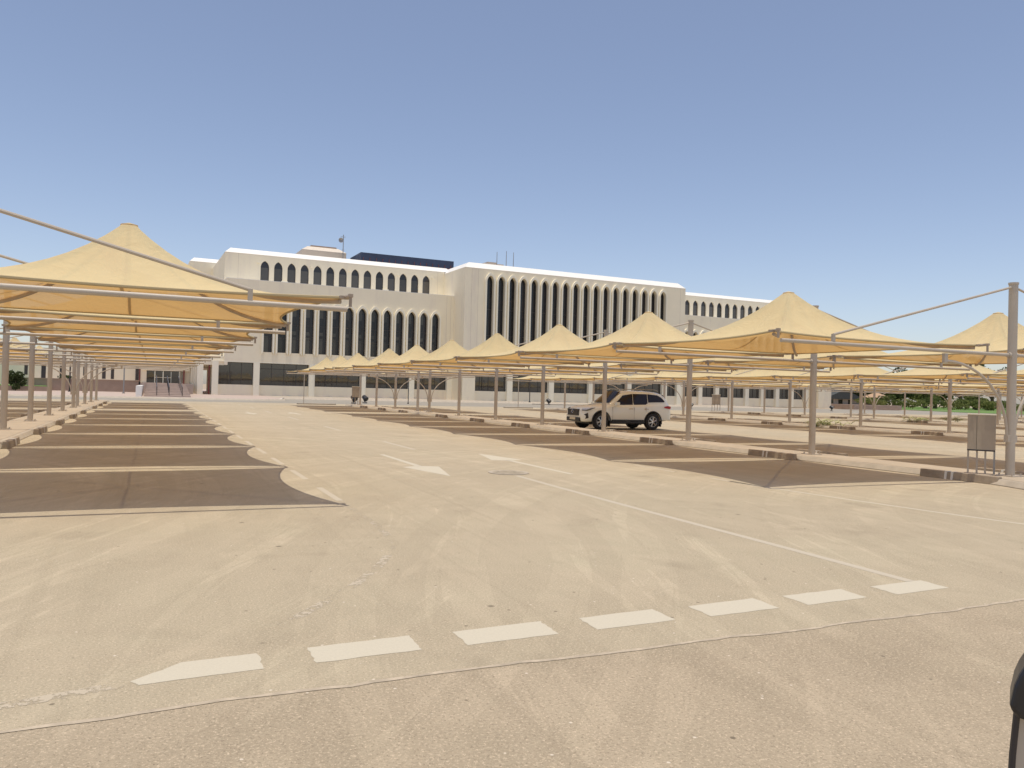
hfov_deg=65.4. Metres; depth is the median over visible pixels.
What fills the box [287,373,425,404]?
support mast
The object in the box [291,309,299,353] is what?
window
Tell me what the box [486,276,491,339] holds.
window
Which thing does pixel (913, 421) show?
wheel stop
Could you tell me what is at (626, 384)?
support mast
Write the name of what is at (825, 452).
wheel stop
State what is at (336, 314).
window
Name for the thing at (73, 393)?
support mast
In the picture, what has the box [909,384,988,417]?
support mast
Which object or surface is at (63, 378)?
support mast
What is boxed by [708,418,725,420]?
wheel stop
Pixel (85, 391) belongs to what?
support mast
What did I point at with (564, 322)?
window
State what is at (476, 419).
wheel stop
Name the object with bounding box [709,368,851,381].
shade canopy
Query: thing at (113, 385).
retaining wall
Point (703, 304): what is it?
window
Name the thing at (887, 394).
tree
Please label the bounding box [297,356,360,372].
shade canopy
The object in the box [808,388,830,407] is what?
gate pier
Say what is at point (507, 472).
manhole
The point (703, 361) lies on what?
shade canopy
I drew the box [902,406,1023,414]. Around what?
lawn
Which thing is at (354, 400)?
ground floodlight
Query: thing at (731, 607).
give way dash
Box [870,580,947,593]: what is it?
give way dash
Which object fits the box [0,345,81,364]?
shade canopy
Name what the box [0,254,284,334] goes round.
support mast
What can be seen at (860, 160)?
sky
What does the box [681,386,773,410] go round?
support mast
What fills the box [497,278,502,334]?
window
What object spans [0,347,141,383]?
annex building
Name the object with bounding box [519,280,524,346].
window
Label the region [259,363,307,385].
window
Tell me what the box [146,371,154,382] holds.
glass door
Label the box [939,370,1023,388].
shade canopy
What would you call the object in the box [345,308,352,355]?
window
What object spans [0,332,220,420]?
support mast
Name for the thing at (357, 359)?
shade canopy
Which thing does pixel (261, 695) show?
road joint
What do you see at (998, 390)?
support mast
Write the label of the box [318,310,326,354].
window
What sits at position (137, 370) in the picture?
slit window
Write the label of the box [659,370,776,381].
shade canopy
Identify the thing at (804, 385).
shade canopy
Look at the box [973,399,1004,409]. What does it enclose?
shrub
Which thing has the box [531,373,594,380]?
shade canopy
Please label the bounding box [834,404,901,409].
wall
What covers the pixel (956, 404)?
shrub
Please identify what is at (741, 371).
shade canopy
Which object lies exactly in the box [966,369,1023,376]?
shade canopy
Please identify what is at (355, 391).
cabinet
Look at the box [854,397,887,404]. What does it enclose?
shrub
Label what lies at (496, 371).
support mast
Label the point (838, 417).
wheel stop
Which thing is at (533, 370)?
shade canopy
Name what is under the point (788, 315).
shade canopy
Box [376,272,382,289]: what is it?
window
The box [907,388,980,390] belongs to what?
shade canopy
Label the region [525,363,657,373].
shade canopy
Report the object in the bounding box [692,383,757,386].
shade canopy
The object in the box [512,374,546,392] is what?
window
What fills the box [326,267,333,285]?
window
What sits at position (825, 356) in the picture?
shade canopy
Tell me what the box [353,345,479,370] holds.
shade canopy
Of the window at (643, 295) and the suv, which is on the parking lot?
the suv
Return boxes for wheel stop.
[1,437,19,448]
[33,426,47,434]
[55,419,64,424]
[69,413,77,418]
[435,414,446,417]
[470,418,483,421]
[511,422,529,427]
[565,429,589,434]
[606,429,627,432]
[639,437,672,444]
[682,437,715,441]
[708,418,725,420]
[748,449,796,459]
[761,421,781,424]
[796,449,847,455]
[829,425,855,429]
[830,416,846,418]
[907,420,927,422]
[911,431,942,435]
[920,468,1001,483]
[978,467,1023,474]
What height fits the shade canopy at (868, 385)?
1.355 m
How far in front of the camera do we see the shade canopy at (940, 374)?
36.92 m
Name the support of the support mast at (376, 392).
on the island paving at (891, 463)
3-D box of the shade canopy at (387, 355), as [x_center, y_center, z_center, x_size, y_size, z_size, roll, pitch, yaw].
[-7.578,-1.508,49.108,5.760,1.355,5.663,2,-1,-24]
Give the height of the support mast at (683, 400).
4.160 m
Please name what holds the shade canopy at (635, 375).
attached to the support mast at (593, 385)
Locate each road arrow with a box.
[380,454,449,475]
[480,454,571,473]
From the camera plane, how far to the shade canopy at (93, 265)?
11.85 m
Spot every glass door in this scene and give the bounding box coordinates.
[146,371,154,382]
[155,371,162,382]
[163,371,170,382]
[171,371,178,382]
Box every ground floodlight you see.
[351,396,357,403]
[362,395,368,402]
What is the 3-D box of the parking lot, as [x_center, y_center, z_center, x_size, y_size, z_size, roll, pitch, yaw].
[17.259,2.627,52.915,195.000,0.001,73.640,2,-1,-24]
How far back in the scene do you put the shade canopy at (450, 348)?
38.55 m
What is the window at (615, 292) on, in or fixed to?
in the office building at (401, 305)
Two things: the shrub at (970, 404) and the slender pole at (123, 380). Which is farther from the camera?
the shrub at (970, 404)
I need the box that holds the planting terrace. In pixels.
[0,385,46,390]
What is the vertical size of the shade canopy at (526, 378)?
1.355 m
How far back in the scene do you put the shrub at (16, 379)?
99.00 m
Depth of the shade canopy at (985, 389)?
63.42 m
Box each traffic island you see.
[297,403,335,404]
[503,407,532,407]
[533,404,574,404]
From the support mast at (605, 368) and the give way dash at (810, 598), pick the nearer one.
the give way dash at (810, 598)
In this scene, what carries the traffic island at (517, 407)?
on the parking lot
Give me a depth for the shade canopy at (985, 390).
84.83 m
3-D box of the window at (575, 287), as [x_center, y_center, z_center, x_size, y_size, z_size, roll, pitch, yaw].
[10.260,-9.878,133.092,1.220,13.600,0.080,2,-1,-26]
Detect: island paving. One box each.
[0,399,104,439]
[350,404,1023,481]
[559,408,1023,437]
[727,411,1023,426]
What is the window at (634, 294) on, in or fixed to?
in the office building at (401, 305)
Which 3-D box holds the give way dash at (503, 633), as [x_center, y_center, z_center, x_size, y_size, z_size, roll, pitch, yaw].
[-0.040,1.702,5.461,0.695,0.001,0.335,2,-1,-24]
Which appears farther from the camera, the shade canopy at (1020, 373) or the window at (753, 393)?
the window at (753, 393)
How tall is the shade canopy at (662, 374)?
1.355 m
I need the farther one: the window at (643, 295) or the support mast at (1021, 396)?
the window at (643, 295)
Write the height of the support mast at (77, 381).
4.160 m
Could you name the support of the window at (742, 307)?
in the office building at (401, 305)
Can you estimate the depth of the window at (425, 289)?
131.29 m
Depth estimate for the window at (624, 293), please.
137.46 m
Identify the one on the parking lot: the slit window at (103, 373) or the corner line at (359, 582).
the corner line at (359, 582)
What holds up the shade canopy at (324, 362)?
attached to the support mast at (376, 392)
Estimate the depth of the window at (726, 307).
158.62 m
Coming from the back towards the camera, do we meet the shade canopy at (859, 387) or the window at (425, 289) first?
the window at (425, 289)
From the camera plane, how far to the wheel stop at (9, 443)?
19.03 m
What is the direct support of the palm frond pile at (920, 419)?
on the parking lot
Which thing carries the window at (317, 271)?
in the office building at (401, 305)
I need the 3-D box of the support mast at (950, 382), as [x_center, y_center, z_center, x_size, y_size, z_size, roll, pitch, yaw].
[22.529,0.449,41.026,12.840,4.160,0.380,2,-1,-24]
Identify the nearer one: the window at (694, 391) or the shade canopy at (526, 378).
the shade canopy at (526, 378)
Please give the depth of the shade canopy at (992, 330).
21.22 m
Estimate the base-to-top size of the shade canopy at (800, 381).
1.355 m
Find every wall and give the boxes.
[21,377,139,391]
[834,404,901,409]
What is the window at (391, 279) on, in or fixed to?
in the office building at (401, 305)
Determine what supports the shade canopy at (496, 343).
attached to the support mast at (543, 369)
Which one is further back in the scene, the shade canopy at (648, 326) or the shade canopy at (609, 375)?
the shade canopy at (609, 375)
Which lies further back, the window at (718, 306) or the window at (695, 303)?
the window at (718, 306)
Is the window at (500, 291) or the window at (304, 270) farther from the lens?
the window at (500, 291)
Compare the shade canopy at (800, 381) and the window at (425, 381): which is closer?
the shade canopy at (800, 381)
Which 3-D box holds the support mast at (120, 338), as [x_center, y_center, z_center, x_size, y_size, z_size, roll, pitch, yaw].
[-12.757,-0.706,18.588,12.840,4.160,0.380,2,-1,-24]
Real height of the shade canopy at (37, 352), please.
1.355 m
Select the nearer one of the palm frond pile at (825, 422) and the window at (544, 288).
the palm frond pile at (825, 422)
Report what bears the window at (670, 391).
in the office building at (401, 305)
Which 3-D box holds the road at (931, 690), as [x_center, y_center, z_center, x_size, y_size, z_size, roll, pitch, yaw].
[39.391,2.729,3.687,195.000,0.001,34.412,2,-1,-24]
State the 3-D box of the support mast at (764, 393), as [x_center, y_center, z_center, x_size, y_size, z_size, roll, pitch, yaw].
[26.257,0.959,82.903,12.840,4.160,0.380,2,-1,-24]
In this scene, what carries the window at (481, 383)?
in the office building at (401, 305)
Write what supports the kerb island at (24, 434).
on the parking lot
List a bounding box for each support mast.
[0,208,347,311]
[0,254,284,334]
[0,320,233,429]
[0,328,210,415]
[0,331,252,345]
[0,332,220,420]
[0,335,203,410]
[0,340,198,407]
[0,342,195,406]
[0,347,191,403]
[0,349,188,401]
[0,352,184,399]
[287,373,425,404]
[297,356,450,406]
[310,354,474,408]
[325,368,494,410]
[333,350,517,412]
[354,367,554,415]
[379,350,599,419]
[413,341,657,424]
[457,330,730,431]
[506,379,620,408]
[520,320,829,440]
[531,380,651,400]
[561,372,686,390]
[595,372,726,397]
[612,379,749,415]
[616,305,969,454]
[656,369,801,418]
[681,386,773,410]
[709,369,863,422]
[715,383,809,412]
[753,383,853,414]
[775,367,938,427]
[780,282,1023,476]
[797,385,896,417]
[819,383,920,418]
[830,390,902,413]
[858,368,1023,432]
[864,391,936,415]
[874,384,983,421]
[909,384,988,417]
[939,370,1023,424]
[952,394,995,413]
[957,390,1005,419]
[967,364,1023,381]
[984,392,1023,406]
[987,395,1023,417]
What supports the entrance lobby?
on the pavement at (133, 394)
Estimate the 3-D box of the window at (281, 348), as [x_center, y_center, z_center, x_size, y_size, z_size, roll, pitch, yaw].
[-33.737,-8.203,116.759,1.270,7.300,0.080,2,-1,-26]
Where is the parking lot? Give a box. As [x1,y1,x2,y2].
[0,398,1023,730]
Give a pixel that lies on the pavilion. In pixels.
(877, 395)
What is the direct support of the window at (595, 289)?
in the office building at (401, 305)
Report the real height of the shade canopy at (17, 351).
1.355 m
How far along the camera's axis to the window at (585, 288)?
134.07 m
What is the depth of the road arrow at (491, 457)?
19.37 m
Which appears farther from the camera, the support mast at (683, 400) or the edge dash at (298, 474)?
the support mast at (683, 400)
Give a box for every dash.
[131,653,263,684]
[290,470,307,478]
[307,635,420,662]
[317,487,342,500]
[382,441,412,448]
[453,621,558,644]
[580,609,674,629]
[689,598,777,615]
[712,478,762,486]
[784,589,864,604]
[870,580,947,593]
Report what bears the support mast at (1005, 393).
on the island paving
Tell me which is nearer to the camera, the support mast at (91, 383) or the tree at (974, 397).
the support mast at (91, 383)
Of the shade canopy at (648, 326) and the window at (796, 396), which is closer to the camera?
the shade canopy at (648, 326)
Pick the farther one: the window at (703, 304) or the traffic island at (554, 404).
the window at (703, 304)
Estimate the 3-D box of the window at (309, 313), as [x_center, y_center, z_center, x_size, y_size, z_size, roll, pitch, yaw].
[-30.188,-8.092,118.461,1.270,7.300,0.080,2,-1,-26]
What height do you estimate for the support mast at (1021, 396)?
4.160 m
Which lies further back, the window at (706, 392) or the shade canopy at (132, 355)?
the window at (706, 392)
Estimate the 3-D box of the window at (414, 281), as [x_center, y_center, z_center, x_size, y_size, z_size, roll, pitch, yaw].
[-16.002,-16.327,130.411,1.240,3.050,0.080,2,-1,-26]
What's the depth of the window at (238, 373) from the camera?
114.32 m
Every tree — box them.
[871,392,895,399]
[890,392,913,405]
[892,367,907,405]
[909,393,940,408]
[933,393,953,408]
[963,395,987,409]
[988,367,1006,409]
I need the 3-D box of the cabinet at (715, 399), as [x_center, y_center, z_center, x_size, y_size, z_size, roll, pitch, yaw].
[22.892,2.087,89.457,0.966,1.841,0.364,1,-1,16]
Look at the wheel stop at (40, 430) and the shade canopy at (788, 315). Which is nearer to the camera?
the shade canopy at (788, 315)
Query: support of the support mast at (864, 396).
on the island paving
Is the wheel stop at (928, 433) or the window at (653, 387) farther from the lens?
the window at (653, 387)
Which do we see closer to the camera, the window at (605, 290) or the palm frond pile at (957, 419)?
the palm frond pile at (957, 419)
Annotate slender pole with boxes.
[68,359,70,391]
[122,367,124,392]
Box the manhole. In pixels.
[488,470,528,474]
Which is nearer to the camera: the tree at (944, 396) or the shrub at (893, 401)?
the shrub at (893, 401)
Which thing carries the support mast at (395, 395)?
on the island paving at (891, 463)
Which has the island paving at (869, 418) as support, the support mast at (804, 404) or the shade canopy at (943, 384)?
the support mast at (804, 404)
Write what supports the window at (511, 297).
in the office building at (401, 305)
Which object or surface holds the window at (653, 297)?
in the office building at (401, 305)
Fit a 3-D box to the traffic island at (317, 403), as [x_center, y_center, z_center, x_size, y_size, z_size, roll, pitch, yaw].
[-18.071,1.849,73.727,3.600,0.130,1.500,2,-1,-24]
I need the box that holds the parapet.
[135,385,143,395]
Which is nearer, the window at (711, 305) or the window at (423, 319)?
the window at (423, 319)
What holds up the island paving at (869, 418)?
on the kerb island at (862, 419)
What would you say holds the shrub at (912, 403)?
on the lawn at (963, 410)
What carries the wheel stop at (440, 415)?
on the parking lot
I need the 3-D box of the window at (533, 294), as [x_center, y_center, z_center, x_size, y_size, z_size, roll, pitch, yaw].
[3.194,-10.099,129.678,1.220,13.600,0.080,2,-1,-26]
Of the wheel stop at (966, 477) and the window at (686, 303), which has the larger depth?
the window at (686, 303)
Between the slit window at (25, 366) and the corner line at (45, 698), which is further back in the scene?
the slit window at (25, 366)
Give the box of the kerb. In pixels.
[0,394,787,408]
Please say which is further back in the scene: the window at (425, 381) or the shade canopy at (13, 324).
the window at (425, 381)
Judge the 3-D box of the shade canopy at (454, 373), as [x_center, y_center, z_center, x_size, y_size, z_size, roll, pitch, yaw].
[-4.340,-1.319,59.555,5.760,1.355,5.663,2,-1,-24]
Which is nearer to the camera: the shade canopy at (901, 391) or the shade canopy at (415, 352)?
the shade canopy at (415, 352)
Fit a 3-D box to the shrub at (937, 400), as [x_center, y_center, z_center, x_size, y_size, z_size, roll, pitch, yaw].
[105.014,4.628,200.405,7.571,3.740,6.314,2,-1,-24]
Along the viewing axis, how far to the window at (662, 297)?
140.85 m
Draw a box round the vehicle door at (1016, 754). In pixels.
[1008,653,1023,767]
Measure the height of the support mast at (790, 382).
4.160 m
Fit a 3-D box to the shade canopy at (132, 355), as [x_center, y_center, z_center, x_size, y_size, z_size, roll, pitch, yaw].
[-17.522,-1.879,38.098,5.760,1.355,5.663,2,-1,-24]
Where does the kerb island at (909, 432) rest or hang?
on the parking lot
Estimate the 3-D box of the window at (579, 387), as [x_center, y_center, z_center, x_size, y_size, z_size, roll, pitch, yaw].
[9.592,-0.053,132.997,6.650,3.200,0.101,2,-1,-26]
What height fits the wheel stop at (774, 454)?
0.173 m
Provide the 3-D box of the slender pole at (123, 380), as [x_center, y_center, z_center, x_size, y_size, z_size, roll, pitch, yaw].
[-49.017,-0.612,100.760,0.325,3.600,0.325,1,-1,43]
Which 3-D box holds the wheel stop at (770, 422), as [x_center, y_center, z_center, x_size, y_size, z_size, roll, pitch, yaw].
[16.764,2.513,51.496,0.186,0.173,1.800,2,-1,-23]
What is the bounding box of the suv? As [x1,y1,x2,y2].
[567,389,670,429]
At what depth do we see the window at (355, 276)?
126.23 m
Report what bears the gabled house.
on the ground at (204, 386)
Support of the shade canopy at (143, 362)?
attached to the support mast at (85, 391)
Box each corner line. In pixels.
[0,685,121,708]
[288,502,395,618]
[731,481,1021,523]
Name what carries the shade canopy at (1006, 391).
attached to the support mast at (1005, 393)
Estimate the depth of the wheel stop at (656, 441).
27.43 m
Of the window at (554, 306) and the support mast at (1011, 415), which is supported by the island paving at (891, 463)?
the support mast at (1011, 415)
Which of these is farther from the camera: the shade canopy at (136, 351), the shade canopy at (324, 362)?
the shade canopy at (324, 362)
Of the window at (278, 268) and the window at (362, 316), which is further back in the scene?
the window at (362, 316)
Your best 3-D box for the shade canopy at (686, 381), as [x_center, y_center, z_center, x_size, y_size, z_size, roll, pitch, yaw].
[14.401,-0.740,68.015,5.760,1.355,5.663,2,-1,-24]
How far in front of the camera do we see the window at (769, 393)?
157.71 m
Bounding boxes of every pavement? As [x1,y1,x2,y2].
[0,389,775,407]
[270,396,748,406]
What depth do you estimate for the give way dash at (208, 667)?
4.62 m
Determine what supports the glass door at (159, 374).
in the entrance lobby
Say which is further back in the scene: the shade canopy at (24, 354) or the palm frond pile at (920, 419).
the palm frond pile at (920, 419)
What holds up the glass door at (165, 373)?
in the entrance lobby
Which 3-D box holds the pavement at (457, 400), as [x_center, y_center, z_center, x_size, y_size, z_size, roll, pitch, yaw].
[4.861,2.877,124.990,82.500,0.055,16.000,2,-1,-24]
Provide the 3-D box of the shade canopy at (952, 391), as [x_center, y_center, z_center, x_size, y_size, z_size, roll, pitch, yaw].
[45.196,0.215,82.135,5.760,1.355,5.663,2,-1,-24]
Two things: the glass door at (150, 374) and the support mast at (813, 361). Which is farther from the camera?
the glass door at (150, 374)
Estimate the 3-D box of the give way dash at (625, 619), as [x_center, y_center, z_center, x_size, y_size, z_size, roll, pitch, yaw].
[0.843,1.729,5.874,0.682,0.001,0.328,2,-1,-24]
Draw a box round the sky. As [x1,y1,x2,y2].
[0,0,1023,403]
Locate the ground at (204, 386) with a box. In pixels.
[23,384,971,618]
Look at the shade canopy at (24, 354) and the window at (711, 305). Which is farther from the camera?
the window at (711, 305)
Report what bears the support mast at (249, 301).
on the island paving at (16, 426)
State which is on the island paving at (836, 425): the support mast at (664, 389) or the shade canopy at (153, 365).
the support mast at (664, 389)
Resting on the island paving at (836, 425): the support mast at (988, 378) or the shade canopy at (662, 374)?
the support mast at (988, 378)
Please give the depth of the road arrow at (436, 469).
16.75 m
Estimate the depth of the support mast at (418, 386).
55.40 m
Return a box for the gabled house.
[831,390,858,403]
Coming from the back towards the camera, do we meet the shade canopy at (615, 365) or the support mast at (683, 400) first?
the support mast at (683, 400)
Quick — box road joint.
[0,598,1023,732]
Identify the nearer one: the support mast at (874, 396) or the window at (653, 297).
the support mast at (874, 396)
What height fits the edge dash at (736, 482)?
0.001 m
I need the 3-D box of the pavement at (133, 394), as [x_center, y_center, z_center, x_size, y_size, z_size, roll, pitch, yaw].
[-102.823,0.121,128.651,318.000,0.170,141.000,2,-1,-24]
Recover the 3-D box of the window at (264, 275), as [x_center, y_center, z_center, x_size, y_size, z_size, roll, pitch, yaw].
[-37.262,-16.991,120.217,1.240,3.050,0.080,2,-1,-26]
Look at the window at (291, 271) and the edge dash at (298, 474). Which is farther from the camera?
the window at (291, 271)
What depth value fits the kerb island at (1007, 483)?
21.78 m
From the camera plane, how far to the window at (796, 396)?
160.90 m
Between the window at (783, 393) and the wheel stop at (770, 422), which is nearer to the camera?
the wheel stop at (770, 422)
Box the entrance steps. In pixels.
[144,375,190,396]
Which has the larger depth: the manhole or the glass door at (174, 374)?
the glass door at (174, 374)
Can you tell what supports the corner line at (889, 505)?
on the parking lot
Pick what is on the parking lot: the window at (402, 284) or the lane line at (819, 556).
the lane line at (819, 556)
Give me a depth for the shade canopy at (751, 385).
79.63 m
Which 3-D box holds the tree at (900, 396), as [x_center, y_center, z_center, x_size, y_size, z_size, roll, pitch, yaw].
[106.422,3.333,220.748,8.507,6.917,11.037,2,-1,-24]
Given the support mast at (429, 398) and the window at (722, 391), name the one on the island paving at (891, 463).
the support mast at (429, 398)
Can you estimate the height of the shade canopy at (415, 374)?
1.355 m
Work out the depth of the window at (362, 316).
121.93 m
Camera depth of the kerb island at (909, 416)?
90.60 m
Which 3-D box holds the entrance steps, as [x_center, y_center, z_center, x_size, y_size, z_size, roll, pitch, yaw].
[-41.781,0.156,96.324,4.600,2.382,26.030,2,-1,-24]
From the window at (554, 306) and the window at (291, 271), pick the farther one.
the window at (554, 306)
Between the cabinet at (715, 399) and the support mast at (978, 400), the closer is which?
the cabinet at (715, 399)
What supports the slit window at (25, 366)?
in the annex building at (111, 374)
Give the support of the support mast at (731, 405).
on the island paving at (836, 425)
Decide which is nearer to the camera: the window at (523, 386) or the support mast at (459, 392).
the support mast at (459, 392)
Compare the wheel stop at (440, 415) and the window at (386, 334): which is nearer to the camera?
the wheel stop at (440, 415)
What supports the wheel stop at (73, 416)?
on the parking lot
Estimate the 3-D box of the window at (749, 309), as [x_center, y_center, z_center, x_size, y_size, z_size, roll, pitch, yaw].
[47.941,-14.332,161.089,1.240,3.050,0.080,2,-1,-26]
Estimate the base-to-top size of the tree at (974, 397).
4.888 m
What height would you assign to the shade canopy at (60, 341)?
1.355 m
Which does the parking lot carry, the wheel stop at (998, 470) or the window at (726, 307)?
the wheel stop at (998, 470)
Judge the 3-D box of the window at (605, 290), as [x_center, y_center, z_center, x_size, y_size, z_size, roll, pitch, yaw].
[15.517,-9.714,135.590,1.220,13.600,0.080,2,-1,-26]
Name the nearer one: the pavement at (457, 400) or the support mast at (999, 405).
the support mast at (999, 405)
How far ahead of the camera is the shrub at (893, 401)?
195.73 m
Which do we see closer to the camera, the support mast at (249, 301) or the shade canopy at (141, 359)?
the support mast at (249, 301)
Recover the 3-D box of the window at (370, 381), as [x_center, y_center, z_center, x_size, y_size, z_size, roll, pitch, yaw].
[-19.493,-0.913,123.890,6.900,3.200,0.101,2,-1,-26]
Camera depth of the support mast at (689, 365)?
27.34 m
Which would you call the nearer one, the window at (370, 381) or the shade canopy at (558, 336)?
the shade canopy at (558, 336)
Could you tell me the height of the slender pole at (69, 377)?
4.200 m
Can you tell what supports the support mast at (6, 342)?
on the island paving at (16, 426)
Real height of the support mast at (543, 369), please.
4.160 m
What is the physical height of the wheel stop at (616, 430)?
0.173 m
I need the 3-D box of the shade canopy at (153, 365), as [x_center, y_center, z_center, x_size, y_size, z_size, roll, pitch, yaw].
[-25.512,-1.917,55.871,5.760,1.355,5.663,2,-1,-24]
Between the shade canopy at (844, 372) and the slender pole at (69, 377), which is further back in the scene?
the slender pole at (69, 377)
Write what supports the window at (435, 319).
in the office building at (401, 305)
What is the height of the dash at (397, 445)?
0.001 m
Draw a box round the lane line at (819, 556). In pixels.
[517,476,913,581]
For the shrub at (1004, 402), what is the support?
on the lawn at (963, 410)
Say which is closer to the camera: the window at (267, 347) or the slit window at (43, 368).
the window at (267, 347)
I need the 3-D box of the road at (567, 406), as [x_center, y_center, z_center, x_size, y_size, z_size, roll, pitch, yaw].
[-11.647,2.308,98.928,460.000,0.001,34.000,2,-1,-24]
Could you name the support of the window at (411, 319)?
in the office building at (401, 305)
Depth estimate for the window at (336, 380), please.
120.49 m
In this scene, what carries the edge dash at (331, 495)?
on the parking lot
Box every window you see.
[24,365,27,374]
[41,363,45,377]
[102,363,105,378]
[111,368,113,378]
[135,369,138,379]
[218,362,252,384]
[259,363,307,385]
[260,261,268,280]
[263,328,271,351]
[274,262,281,281]
[277,314,286,352]
[287,264,295,282]
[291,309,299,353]
[300,265,308,283]
[305,309,313,353]
[313,266,320,284]
[315,373,358,386]
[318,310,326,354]
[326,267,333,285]
[332,311,339,354]
[339,268,346,286]
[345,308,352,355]
[351,270,358,287]
[358,309,365,355]
[363,271,370,288]
[366,373,407,388]
[370,310,377,356]
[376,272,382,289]
[383,311,389,351]
[387,273,394,290]
[395,312,402,355]
[399,274,405,291]
[408,312,414,349]
[411,275,417,292]
[414,376,445,389]
[420,313,426,350]
[422,276,428,293]
[431,314,437,351]
[475,375,505,391]
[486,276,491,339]
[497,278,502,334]
[508,279,513,343]
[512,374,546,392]
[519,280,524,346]
[530,281,535,340]
[541,282,546,335]
[552,283,556,327]
[554,382,586,393]
[562,284,566,327]
[573,285,577,334]
[583,286,587,340]
[593,287,597,340]
[594,382,624,393]
[603,288,606,336]
[613,289,616,332]
[622,290,626,327]
[631,383,659,393]
[632,291,635,321]
[642,292,644,314]
[651,293,654,312]
[660,294,663,319]
[667,383,674,395]
[685,300,688,314]
[685,385,695,396]
[693,301,696,315]
[701,302,704,315]
[702,386,712,396]
[709,302,712,316]
[717,303,720,317]
[719,386,726,396]
[725,304,728,317]
[733,305,736,318]
[733,388,742,397]
[740,305,743,318]
[748,306,751,314]
[749,387,758,397]
[765,389,773,398]
[779,388,787,398]
[794,390,801,398]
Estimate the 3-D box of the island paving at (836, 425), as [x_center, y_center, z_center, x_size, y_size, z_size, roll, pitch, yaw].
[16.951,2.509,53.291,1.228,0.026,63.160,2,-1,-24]
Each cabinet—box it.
[352,386,361,404]
[712,394,720,410]
[967,413,996,474]
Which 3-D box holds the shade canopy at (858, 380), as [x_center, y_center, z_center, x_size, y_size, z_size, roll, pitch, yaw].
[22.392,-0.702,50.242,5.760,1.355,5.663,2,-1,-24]
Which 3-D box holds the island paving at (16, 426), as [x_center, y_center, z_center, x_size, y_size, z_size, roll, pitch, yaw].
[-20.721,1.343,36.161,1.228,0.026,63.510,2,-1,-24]
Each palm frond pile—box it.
[803,418,858,425]
[903,416,929,420]
[936,416,966,421]
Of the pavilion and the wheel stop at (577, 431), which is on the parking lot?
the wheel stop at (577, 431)
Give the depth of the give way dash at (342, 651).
5.04 m
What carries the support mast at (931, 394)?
on the island paving at (869, 418)
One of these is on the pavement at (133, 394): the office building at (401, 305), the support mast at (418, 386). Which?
the office building at (401, 305)
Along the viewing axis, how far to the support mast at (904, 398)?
91.24 m
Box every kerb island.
[0,400,108,448]
[345,404,1023,489]
[546,408,1023,440]
[709,411,1023,427]
[844,413,1023,421]
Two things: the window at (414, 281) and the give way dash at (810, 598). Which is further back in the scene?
the window at (414, 281)
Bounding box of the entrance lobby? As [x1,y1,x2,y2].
[139,367,192,393]
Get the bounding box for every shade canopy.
[0,223,352,330]
[0,308,286,342]
[0,337,72,362]
[0,338,58,359]
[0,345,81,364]
[0,349,46,356]
[1,344,71,362]
[3,326,253,350]
[37,338,234,355]
[57,347,218,359]
[77,353,209,362]
[82,357,202,364]
[93,360,197,364]
[119,364,189,366]
[288,358,346,373]
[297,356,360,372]
[309,353,405,373]
[332,349,447,372]
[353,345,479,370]
[378,340,528,369]
[387,370,447,375]
[411,333,584,366]
[415,369,503,376]
[445,368,555,375]
[455,324,670,365]
[475,366,600,374]
[505,374,583,380]
[518,311,791,362]
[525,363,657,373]
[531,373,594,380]
[558,360,731,373]
[560,373,656,380]
[610,372,650,382]
[612,371,719,380]
[614,291,989,358]
[621,356,829,371]
[644,372,725,383]
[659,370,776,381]
[692,369,798,383]
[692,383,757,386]
[708,351,969,370]
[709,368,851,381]
[714,383,785,386]
[741,368,863,384]
[755,383,841,387]
[774,367,939,381]
[799,379,938,384]
[818,383,898,389]
[819,383,924,388]
[834,312,1023,366]
[857,365,1023,380]
[866,383,928,391]
[871,379,1023,383]
[874,383,987,388]
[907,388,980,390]
[907,390,992,392]
[938,388,1018,390]
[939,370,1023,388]
[960,379,1023,382]
[961,390,1023,393]
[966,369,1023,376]
[985,390,1023,393]
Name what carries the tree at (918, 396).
on the lawn at (963, 410)
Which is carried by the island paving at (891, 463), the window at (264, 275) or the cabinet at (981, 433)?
the cabinet at (981, 433)
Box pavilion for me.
[863,393,889,404]
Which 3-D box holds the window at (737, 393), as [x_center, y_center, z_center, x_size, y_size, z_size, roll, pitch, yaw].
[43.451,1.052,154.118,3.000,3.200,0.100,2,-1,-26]
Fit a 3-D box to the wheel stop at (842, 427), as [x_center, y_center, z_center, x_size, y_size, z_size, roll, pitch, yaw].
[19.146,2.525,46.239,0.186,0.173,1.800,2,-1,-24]
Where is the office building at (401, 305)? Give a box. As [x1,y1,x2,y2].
[188,235,808,407]
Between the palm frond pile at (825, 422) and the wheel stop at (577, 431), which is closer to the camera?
the wheel stop at (577, 431)
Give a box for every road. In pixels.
[0,396,1023,415]
[0,600,1023,767]
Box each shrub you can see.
[8,369,26,390]
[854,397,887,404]
[876,394,903,405]
[893,398,927,408]
[916,396,943,408]
[938,399,970,409]
[952,398,976,409]
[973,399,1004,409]
[984,401,1005,409]
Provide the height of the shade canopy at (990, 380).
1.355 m
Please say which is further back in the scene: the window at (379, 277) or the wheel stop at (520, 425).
the window at (379, 277)
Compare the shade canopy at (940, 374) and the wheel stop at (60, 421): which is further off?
the shade canopy at (940, 374)
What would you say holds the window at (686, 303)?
in the office building at (401, 305)
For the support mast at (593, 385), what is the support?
on the island paving at (836, 425)
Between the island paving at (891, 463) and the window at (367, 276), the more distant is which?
the window at (367, 276)
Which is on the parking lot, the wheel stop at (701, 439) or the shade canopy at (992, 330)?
the wheel stop at (701, 439)
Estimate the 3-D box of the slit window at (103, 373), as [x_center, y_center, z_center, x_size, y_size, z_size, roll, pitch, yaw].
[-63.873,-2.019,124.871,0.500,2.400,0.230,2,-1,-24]
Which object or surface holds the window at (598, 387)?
in the office building at (401, 305)

